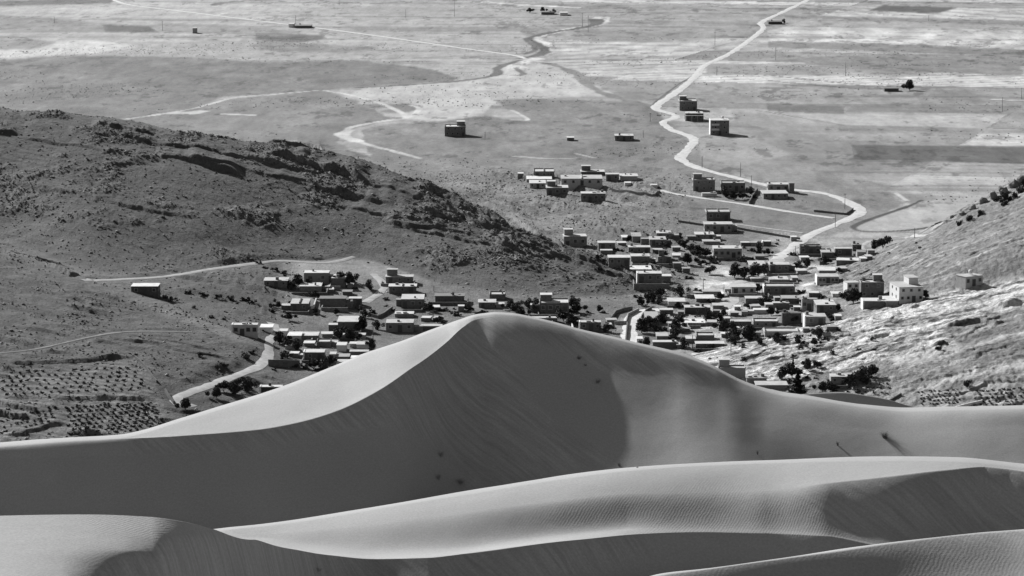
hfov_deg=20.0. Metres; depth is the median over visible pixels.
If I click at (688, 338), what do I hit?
flat roof house
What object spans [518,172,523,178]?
hut
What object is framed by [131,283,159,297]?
flat roof house
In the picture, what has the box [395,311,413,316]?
flat roof house
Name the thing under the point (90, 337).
track
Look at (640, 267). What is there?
flat roof house
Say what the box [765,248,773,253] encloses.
broadleaf tree
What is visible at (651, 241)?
flat roof house
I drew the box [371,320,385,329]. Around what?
broadleaf tree
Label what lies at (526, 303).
broadleaf tree
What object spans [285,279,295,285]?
broadleaf tree
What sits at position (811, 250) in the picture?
flat roof house
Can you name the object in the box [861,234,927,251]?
dirt road
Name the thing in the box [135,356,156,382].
stone wall
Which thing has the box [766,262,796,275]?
flat roof house
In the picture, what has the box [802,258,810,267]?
broadleaf tree
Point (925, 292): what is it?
broadleaf tree
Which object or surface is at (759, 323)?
flat roof house
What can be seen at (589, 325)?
flat roof house
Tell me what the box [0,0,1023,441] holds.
ground
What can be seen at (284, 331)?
flat roof house
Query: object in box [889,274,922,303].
flat roof house
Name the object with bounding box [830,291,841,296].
shed
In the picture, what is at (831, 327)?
shed
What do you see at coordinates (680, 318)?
broadleaf tree
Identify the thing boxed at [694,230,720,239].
flat roof house
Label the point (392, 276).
flat roof house
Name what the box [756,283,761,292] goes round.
broadleaf tree
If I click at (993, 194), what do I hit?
boulder
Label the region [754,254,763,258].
shed
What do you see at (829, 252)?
flat roof house
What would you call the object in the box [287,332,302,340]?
flat roof house
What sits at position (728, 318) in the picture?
shed
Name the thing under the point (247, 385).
broadleaf tree
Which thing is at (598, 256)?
shrub
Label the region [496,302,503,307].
hut
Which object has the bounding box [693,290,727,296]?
shed
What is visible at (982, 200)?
boulder
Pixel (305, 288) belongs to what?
flat roof house
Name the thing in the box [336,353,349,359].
flat roof house
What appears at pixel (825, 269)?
flat roof house
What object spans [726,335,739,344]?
broadleaf tree
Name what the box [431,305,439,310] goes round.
shed
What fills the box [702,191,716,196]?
shed
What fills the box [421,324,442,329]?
shed
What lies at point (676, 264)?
flat roof house
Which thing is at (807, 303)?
flat roof house
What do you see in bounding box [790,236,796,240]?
hut
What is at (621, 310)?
stone wall
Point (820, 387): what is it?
broadleaf tree
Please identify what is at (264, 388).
shelter
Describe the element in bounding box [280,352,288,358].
shrub
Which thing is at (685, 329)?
shed
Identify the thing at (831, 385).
broadleaf tree
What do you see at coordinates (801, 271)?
shed
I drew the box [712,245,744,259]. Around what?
flat roof house
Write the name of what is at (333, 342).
flat roof house
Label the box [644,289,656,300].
broadleaf tree
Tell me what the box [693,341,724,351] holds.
flat roof house
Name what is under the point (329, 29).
dirt road
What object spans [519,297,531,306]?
broadleaf tree
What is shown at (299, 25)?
shed
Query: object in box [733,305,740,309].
shed
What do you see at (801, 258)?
shed
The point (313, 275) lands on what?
flat roof house
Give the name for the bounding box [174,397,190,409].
broadleaf tree
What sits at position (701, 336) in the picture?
flat roof house
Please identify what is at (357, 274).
broadleaf tree
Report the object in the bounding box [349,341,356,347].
shed
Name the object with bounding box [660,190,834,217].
dirt road
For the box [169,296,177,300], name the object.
shrub
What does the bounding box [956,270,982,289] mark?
flat roof house
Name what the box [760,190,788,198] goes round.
flat roof house
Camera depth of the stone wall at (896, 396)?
914.90 m
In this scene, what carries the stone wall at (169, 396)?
on the ground
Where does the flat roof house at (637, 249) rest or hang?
on the ground
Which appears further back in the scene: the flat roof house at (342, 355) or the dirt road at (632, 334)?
the dirt road at (632, 334)
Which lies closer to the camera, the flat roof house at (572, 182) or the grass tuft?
the grass tuft
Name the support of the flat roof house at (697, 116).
on the ground
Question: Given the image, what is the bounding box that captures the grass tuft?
[880,431,891,438]
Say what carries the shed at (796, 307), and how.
on the ground
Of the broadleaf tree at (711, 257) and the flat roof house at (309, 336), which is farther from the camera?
the broadleaf tree at (711, 257)
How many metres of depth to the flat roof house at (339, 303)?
1083.55 m
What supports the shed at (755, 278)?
on the ground
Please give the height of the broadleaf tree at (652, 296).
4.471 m
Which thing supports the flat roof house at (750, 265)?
on the ground
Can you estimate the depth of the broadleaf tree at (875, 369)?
935.44 m
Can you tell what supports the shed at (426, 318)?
on the ground
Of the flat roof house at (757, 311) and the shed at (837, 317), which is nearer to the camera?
the shed at (837, 317)
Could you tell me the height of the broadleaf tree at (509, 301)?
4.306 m
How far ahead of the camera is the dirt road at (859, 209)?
1560.78 m
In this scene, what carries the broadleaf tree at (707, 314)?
on the ground
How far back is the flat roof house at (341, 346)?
1001.44 m
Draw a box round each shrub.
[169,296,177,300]
[239,297,249,300]
[241,352,249,358]
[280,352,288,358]
[300,364,309,369]
[354,305,364,310]
[449,311,461,315]
[595,254,603,258]
[599,258,606,264]
[659,242,670,247]
[793,334,803,338]
[977,210,985,216]
[992,194,1002,200]
[999,192,1017,202]
[1000,199,1007,205]
[1016,185,1023,193]
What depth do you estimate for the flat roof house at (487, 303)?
1088.28 m
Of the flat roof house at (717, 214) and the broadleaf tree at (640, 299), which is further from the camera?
the flat roof house at (717, 214)
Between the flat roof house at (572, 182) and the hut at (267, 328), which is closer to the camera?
the hut at (267, 328)
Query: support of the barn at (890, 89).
on the ground
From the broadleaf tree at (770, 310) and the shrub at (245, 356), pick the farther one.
the broadleaf tree at (770, 310)
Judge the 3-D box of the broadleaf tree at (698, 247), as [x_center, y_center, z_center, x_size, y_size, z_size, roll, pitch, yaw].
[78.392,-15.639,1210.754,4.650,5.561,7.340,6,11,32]
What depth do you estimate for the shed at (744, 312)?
1068.96 m
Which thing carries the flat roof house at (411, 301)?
on the ground
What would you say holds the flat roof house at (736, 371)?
on the ground
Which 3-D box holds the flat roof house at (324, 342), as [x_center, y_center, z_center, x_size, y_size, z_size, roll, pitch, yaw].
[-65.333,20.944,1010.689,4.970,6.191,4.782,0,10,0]
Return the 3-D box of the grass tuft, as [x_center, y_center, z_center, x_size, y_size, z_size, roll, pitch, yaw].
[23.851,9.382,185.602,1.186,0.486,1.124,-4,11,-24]
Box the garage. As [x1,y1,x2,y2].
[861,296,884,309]
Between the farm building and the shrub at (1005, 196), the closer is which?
the shrub at (1005, 196)
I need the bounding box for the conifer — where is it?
[788,371,807,393]
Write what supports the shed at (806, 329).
on the ground
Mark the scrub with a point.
(185, 314)
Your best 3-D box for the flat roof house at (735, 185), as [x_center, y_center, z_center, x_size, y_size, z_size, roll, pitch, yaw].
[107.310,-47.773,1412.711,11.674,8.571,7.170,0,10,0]
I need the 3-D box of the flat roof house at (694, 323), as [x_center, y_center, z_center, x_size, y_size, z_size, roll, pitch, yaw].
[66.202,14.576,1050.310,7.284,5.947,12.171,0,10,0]
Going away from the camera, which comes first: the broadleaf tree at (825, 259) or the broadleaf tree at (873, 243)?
the broadleaf tree at (825, 259)
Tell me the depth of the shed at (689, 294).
1110.45 m
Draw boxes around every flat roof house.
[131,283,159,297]
[231,322,257,338]
[263,277,289,288]
[279,328,287,336]
[281,297,310,314]
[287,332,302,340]
[292,282,329,295]
[298,349,325,362]
[300,332,319,341]
[304,269,335,283]
[317,338,331,346]
[319,296,352,311]
[328,316,361,334]
[330,274,345,289]
[331,340,337,345]
[336,342,346,351]
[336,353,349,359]
[337,359,348,363]
[349,296,361,305]
[349,350,368,355]
[381,268,414,285]
[386,319,422,331]
[388,282,416,293]
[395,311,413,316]
[396,294,424,311]
[433,292,468,305]
[444,120,465,135]
[478,299,495,307]
[489,291,505,299]
[526,176,551,181]
[529,180,545,188]
[529,315,557,321]
[530,293,575,314]
[533,168,554,178]
[546,180,567,195]
[561,174,602,189]
[563,228,586,246]
[579,318,600,330]
[580,165,604,174]
[581,189,605,202]
[597,241,615,251]
[600,249,612,254]
[605,173,619,180]
[607,255,630,268]
[614,133,633,140]
[627,243,654,253]
[630,252,655,264]
[630,265,651,270]
[631,232,640,242]
[633,269,669,290]
[641,236,665,247]
[644,311,658,324]
[652,339,676,348]
[655,332,667,339]
[656,229,678,242]
[657,249,678,266]
[659,308,672,314]
[662,274,671,282]
[662,298,685,307]
[673,262,680,268]
[678,95,696,110]
[682,267,690,272]
[684,111,703,121]
[684,304,710,313]
[684,319,704,328]
[685,335,695,342]
[686,235,695,239]
[692,173,714,191]
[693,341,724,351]
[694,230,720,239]
[694,294,721,301]
[695,332,713,340]
[702,238,720,244]
[703,221,737,233]
[705,208,730,220]
[709,116,728,134]
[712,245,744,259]
[712,303,723,308]
[717,358,745,381]
[720,180,744,190]
[724,284,756,296]
[730,319,751,326]
[743,308,767,313]
[744,296,763,304]
[745,373,767,383]
[747,261,764,267]
[752,318,780,329]
[754,381,790,392]
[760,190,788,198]
[762,240,770,245]
[762,283,795,297]
[763,327,799,336]
[764,299,790,311]
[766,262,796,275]
[767,181,787,191]
[767,275,797,283]
[780,295,800,306]
[788,182,793,192]
[796,244,821,256]
[801,296,816,311]
[803,311,826,326]
[814,298,835,312]
[815,273,841,286]
[816,267,836,272]
[820,248,839,259]
[826,372,847,389]
[834,247,855,258]
[836,257,858,265]
[843,280,858,292]
[851,241,861,250]
[859,273,883,300]
[882,296,897,305]
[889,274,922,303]
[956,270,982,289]
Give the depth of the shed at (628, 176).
1450.78 m
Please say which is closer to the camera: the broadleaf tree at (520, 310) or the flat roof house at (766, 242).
the broadleaf tree at (520, 310)
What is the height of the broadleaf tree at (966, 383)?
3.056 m
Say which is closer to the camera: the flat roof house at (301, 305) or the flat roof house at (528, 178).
the flat roof house at (301, 305)
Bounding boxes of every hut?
[260,324,273,332]
[356,341,368,348]
[458,305,463,311]
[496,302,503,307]
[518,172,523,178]
[567,136,573,140]
[624,181,630,185]
[636,336,642,343]
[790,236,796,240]
[867,249,874,253]
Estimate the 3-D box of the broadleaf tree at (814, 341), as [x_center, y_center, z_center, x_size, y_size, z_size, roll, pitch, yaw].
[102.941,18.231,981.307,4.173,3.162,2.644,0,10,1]
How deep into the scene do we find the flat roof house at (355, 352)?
994.10 m
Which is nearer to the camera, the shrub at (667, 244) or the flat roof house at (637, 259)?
the flat roof house at (637, 259)
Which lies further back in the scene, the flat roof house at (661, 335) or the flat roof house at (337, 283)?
the flat roof house at (337, 283)
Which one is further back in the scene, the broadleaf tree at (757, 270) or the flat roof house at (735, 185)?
the flat roof house at (735, 185)
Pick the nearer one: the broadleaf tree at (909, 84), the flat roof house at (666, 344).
the flat roof house at (666, 344)
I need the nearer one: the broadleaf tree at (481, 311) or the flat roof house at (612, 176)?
the broadleaf tree at (481, 311)
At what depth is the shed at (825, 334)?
991.66 m
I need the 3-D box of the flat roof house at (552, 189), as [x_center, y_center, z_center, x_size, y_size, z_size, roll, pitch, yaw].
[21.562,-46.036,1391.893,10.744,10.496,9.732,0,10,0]
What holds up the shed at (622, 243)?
on the ground
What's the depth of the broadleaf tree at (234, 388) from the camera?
911.48 m
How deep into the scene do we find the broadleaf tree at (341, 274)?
1122.38 m
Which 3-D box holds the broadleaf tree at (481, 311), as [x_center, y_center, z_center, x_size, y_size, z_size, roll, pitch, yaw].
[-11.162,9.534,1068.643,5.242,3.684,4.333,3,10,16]
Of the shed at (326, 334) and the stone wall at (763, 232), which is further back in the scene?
the stone wall at (763, 232)
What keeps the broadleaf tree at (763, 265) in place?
on the ground
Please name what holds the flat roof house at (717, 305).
on the ground
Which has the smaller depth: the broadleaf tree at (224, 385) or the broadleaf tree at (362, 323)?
the broadleaf tree at (224, 385)
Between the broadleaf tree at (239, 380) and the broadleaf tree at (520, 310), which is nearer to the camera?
the broadleaf tree at (239, 380)
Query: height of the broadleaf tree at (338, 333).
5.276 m
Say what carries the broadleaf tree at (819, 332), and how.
on the ground
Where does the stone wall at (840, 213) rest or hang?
on the ground
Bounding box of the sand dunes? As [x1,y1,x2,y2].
[0,312,1023,575]
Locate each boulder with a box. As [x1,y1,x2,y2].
[969,204,975,210]
[979,197,987,204]
[989,191,996,198]
[998,186,1007,193]
[1008,179,1018,188]
[1017,175,1023,184]
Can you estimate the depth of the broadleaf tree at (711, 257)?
1193.99 m
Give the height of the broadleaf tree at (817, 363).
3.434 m
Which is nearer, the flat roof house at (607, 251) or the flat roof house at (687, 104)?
the flat roof house at (607, 251)
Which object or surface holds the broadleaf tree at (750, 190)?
on the ground
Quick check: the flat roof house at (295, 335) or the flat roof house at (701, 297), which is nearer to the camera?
the flat roof house at (295, 335)
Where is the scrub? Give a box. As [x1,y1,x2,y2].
[0,108,719,440]
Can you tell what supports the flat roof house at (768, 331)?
on the ground
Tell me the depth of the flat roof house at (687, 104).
1768.20 m
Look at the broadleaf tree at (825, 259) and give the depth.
1185.87 m
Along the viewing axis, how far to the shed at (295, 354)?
983.22 m
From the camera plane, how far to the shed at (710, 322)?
1047.82 m
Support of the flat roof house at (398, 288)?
on the ground
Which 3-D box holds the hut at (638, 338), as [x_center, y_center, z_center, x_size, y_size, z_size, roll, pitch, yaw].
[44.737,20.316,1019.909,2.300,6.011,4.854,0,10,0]
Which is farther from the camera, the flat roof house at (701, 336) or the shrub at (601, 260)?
the shrub at (601, 260)
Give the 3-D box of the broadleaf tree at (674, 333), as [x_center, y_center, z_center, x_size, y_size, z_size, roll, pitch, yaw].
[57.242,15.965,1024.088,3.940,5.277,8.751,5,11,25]
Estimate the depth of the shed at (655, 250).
1216.27 m
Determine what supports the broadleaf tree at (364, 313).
on the ground
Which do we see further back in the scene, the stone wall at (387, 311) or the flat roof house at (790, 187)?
the flat roof house at (790, 187)
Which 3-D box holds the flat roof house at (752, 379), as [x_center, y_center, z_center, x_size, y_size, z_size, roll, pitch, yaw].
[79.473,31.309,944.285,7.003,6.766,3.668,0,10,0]
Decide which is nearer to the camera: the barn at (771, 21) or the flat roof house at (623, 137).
the flat roof house at (623, 137)
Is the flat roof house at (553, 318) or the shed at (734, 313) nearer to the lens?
the flat roof house at (553, 318)
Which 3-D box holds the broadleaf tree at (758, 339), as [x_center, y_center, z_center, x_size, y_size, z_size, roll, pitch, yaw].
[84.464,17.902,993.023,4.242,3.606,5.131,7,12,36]
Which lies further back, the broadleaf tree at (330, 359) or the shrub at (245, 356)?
the broadleaf tree at (330, 359)
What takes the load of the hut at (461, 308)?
on the ground
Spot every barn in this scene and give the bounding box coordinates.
[541,11,553,14]
[767,19,781,23]
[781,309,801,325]
[883,87,898,91]
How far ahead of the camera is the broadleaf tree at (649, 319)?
1050.40 m
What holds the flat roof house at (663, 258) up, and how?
on the ground
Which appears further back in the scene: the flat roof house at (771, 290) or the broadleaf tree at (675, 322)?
the flat roof house at (771, 290)
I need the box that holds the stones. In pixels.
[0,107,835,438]
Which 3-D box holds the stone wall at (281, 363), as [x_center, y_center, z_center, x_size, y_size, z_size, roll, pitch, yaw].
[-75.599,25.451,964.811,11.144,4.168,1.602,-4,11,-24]
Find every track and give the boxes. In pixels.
[1,331,189,352]
[81,256,355,280]
[362,273,388,302]
[537,61,691,73]
[738,224,803,232]
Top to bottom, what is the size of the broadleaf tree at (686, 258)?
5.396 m
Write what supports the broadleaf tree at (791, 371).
on the ground
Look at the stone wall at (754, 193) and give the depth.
1386.38 m
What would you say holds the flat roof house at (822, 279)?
on the ground
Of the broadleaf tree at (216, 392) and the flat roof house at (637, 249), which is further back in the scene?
the flat roof house at (637, 249)
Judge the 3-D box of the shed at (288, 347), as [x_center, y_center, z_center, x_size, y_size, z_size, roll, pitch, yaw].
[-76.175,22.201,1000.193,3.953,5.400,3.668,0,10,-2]
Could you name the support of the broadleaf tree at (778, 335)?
on the ground
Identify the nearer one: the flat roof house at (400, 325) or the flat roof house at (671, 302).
the flat roof house at (400, 325)
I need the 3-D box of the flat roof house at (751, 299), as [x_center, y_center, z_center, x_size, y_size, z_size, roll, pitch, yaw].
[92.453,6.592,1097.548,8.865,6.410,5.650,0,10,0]
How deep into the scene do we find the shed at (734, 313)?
1067.54 m
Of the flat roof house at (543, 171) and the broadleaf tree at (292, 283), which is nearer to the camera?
the broadleaf tree at (292, 283)
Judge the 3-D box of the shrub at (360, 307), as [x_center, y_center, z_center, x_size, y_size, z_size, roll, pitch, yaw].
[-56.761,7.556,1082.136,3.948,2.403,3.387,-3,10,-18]
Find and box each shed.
[285,344,294,349]
[289,351,299,357]
[295,23,312,27]
[303,341,315,346]
[321,331,332,337]
[325,287,333,292]
[342,290,352,294]
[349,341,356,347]
[421,316,431,321]
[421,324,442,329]
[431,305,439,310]
[605,318,616,322]
[616,241,626,245]
[619,173,637,180]
[621,235,627,240]
[652,248,662,253]
[671,246,680,250]
[672,253,680,259]
[679,326,690,331]
[686,292,694,297]
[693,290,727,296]
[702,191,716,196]
[707,320,716,325]
[720,332,729,337]
[723,316,730,321]
[729,311,738,315]
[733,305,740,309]
[740,241,749,245]
[741,310,747,315]
[748,276,761,281]
[749,304,760,308]
[750,241,761,245]
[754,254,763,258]
[773,296,779,300]
[790,275,797,280]
[793,305,800,310]
[794,268,808,273]
[799,256,809,260]
[803,327,809,332]
[809,291,818,296]
[822,331,830,336]
[825,325,836,330]
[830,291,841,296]
[834,314,841,320]
[835,266,847,271]
[856,250,865,256]
[859,257,866,261]
[864,254,872,259]
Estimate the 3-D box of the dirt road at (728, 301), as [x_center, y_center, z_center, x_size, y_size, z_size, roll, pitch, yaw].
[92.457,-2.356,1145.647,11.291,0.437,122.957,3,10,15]
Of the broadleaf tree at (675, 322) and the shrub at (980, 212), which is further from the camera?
the shrub at (980, 212)
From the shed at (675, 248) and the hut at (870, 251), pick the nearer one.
the hut at (870, 251)
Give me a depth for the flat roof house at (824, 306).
1054.38 m
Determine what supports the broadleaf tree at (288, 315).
on the ground
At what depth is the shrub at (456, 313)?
1072.67 m
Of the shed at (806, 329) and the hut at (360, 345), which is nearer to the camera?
the shed at (806, 329)
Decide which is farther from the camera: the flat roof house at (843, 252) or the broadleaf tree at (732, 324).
the flat roof house at (843, 252)
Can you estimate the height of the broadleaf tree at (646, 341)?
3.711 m
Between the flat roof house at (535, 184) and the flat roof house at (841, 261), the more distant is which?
the flat roof house at (535, 184)
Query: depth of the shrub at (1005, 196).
1187.68 m
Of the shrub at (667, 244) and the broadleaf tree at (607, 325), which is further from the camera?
the shrub at (667, 244)
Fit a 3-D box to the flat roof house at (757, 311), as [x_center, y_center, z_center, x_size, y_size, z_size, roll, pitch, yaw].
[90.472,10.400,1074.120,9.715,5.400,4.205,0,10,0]
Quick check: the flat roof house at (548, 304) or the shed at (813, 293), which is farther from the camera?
the shed at (813, 293)
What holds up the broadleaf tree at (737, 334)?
on the ground
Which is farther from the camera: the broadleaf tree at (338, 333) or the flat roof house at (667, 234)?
the flat roof house at (667, 234)
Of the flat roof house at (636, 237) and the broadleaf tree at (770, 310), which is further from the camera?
the flat roof house at (636, 237)
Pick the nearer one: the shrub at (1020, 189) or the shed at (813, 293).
the shed at (813, 293)
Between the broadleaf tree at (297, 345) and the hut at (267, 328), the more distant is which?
the hut at (267, 328)
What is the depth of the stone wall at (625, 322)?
1056.34 m
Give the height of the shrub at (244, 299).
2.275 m
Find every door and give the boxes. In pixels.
[781,288,785,294]
[818,318,822,324]
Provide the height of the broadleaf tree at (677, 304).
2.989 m
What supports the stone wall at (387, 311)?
on the ground
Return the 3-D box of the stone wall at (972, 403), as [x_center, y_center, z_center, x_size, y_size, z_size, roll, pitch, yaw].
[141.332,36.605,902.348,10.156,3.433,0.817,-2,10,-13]
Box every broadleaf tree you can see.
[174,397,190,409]
[205,387,221,397]
[214,380,233,391]
[227,382,242,395]
[233,376,259,391]
[236,376,245,384]
[273,331,291,343]
[281,336,292,344]
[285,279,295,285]
[285,312,297,318]
[285,338,303,349]
[292,273,310,286]
[305,359,319,368]
[308,290,319,296]
[317,358,327,369]
[325,355,336,364]
[333,271,351,283]
[333,326,346,338]
[344,328,362,340]
[346,271,359,282]
[346,273,357,280]
[354,315,367,330]
[360,309,371,317]
[365,279,373,289]
[365,338,375,348]
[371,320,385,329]
[422,302,433,311]
[432,316,443,322]
[464,305,474,310]
[474,310,488,314]
[500,300,513,309]
[507,301,520,311]
[516,306,531,314]
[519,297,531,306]
[524,298,538,306]
[531,299,538,308]
[554,308,568,320]
[566,313,578,324]
[569,295,580,305]
[571,301,587,310]
[597,322,614,331]
[635,318,652,332]
[637,296,649,303]
[638,336,650,344]
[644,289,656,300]
[644,292,662,301]
[645,315,658,322]
[653,323,661,331]
[655,295,662,304]
[655,311,667,322]
[656,287,663,294]
[668,326,681,338]
[670,318,686,328]
[671,284,691,295]
[672,314,684,322]
[674,302,683,308]
[679,241,688,248]
[680,337,689,348]
[682,253,698,263]
[685,243,701,253]
[693,245,705,255]
[696,309,716,319]
[698,248,711,256]
[704,265,716,273]
[706,255,717,261]
[712,319,729,331]
[716,292,723,297]
[720,187,728,196]
[724,320,743,329]
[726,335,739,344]
[728,264,743,277]
[728,331,740,340]
[729,190,742,198]
[732,324,756,339]
[738,191,747,198]
[739,267,752,278]
[741,262,768,275]
[745,186,753,193]
[753,335,762,343]
[755,241,762,249]
[756,248,765,253]
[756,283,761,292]
[757,295,772,301]
[761,264,768,274]
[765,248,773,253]
[766,306,779,314]
[772,332,785,339]
[773,336,781,342]
[777,366,786,378]
[778,362,802,377]
[793,260,801,268]
[801,358,811,369]
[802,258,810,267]
[810,326,830,336]
[811,338,822,344]
[812,360,823,368]
[812,381,827,391]
[817,255,832,262]
[823,381,839,391]
[825,312,832,319]
[838,289,849,300]
[839,288,862,302]
[842,374,857,387]
[851,365,872,382]
[867,364,879,374]
[871,239,879,248]
[875,236,892,246]
[901,79,914,89]
[923,290,929,297]
[963,379,972,386]
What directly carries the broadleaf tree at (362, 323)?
on the ground
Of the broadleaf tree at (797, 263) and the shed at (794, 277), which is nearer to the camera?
the shed at (794, 277)
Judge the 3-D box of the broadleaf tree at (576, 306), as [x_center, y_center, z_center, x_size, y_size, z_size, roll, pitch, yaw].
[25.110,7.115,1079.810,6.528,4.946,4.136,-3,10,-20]
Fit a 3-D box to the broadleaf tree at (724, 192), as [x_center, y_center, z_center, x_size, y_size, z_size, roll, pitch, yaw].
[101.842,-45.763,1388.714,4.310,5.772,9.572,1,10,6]
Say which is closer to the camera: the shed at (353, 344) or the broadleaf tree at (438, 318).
the shed at (353, 344)
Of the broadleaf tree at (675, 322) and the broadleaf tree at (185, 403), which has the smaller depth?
the broadleaf tree at (185, 403)
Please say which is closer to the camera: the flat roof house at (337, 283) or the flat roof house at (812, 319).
the flat roof house at (812, 319)
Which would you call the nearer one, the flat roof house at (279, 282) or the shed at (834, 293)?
the shed at (834, 293)
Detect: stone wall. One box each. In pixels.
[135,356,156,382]
[164,388,174,403]
[268,359,299,366]
[360,306,392,318]
[610,184,659,196]
[611,306,632,317]
[614,308,638,324]
[641,306,651,317]
[678,220,703,225]
[737,227,799,239]
[749,188,757,203]
[814,208,853,214]
[889,393,901,400]
[958,400,981,405]
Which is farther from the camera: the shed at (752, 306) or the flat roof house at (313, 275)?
the flat roof house at (313, 275)
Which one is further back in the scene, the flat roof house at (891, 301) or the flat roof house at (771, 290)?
the flat roof house at (771, 290)
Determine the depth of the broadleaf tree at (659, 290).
1111.28 m
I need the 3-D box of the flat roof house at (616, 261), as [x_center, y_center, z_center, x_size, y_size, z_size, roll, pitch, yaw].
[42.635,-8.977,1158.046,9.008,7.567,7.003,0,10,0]
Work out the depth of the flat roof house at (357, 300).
1089.51 m
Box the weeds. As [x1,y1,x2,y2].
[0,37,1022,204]
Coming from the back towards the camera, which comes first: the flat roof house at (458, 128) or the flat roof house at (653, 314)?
the flat roof house at (458, 128)
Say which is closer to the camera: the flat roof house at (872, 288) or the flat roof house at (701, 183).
the flat roof house at (872, 288)
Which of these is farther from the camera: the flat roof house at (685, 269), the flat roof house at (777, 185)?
the flat roof house at (777, 185)
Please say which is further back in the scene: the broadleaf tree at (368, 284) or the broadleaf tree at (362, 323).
the broadleaf tree at (368, 284)
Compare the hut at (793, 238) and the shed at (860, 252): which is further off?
the hut at (793, 238)
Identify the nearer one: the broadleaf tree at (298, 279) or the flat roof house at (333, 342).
the flat roof house at (333, 342)
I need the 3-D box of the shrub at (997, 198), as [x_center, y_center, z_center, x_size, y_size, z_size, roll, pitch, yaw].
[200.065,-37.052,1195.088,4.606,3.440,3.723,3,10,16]
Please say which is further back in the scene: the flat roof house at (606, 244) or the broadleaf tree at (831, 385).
the flat roof house at (606, 244)
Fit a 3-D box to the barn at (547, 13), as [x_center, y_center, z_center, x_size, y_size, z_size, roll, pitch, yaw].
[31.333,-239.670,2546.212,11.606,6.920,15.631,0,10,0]
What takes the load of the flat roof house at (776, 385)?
on the ground
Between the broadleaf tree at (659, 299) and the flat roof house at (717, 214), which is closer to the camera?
the broadleaf tree at (659, 299)
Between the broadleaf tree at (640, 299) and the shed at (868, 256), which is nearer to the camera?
the broadleaf tree at (640, 299)
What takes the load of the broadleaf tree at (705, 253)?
on the ground
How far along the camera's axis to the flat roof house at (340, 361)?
976.79 m
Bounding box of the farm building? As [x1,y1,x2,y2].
[560,11,567,15]
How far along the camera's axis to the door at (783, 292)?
1116.31 m
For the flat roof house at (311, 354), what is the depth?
981.24 m
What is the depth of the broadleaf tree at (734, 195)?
1378.97 m
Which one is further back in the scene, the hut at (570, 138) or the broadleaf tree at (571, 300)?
the hut at (570, 138)
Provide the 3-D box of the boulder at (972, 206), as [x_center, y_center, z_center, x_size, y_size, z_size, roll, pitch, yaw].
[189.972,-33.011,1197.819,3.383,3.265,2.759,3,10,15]
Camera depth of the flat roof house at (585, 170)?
1471.48 m
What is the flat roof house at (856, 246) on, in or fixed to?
on the ground
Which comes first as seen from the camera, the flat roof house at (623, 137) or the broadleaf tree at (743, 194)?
the broadleaf tree at (743, 194)
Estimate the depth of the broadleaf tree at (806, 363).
951.99 m
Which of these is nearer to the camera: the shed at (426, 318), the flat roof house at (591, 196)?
the shed at (426, 318)
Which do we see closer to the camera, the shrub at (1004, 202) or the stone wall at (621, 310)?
the stone wall at (621, 310)
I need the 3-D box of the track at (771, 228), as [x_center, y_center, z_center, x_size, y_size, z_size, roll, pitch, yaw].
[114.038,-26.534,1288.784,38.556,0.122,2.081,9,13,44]
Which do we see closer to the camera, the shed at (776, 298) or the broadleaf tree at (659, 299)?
the broadleaf tree at (659, 299)
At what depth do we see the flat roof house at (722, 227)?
1277.27 m
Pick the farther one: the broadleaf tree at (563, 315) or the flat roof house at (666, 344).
the broadleaf tree at (563, 315)
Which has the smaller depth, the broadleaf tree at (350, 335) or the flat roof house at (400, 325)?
the broadleaf tree at (350, 335)
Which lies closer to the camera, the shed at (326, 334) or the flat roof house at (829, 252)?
the shed at (326, 334)
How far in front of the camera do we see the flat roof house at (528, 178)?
1441.62 m
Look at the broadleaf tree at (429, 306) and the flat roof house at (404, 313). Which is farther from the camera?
the broadleaf tree at (429, 306)
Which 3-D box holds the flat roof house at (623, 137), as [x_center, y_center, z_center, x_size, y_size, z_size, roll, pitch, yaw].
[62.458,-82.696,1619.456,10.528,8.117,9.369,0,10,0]
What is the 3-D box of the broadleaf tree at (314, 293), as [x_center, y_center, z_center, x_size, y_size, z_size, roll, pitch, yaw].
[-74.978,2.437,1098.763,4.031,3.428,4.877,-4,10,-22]
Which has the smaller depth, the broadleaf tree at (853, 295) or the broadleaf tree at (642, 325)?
the broadleaf tree at (642, 325)
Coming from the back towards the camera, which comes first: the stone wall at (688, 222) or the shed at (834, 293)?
the stone wall at (688, 222)
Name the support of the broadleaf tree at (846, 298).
on the ground
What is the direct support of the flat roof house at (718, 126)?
on the ground
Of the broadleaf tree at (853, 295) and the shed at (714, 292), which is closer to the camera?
the broadleaf tree at (853, 295)
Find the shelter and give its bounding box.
[259,383,282,393]
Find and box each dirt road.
[113,0,527,58]
[170,322,279,407]
[620,308,658,341]
[651,0,866,258]
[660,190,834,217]
[722,259,784,307]
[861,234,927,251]
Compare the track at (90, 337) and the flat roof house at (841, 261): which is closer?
the track at (90, 337)
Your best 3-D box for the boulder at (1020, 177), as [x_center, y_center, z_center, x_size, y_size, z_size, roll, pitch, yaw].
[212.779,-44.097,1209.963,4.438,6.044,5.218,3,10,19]
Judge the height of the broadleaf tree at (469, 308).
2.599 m
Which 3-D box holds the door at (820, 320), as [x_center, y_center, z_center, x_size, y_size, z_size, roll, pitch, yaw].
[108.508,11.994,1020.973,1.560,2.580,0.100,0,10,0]
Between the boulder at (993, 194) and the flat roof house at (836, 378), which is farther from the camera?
the boulder at (993, 194)
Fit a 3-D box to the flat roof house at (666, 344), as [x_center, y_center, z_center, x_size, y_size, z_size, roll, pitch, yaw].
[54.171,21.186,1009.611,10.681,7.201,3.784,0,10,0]
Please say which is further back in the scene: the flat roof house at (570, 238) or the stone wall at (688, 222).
the stone wall at (688, 222)
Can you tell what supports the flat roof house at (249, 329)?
on the ground
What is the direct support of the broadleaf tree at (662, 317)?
on the ground

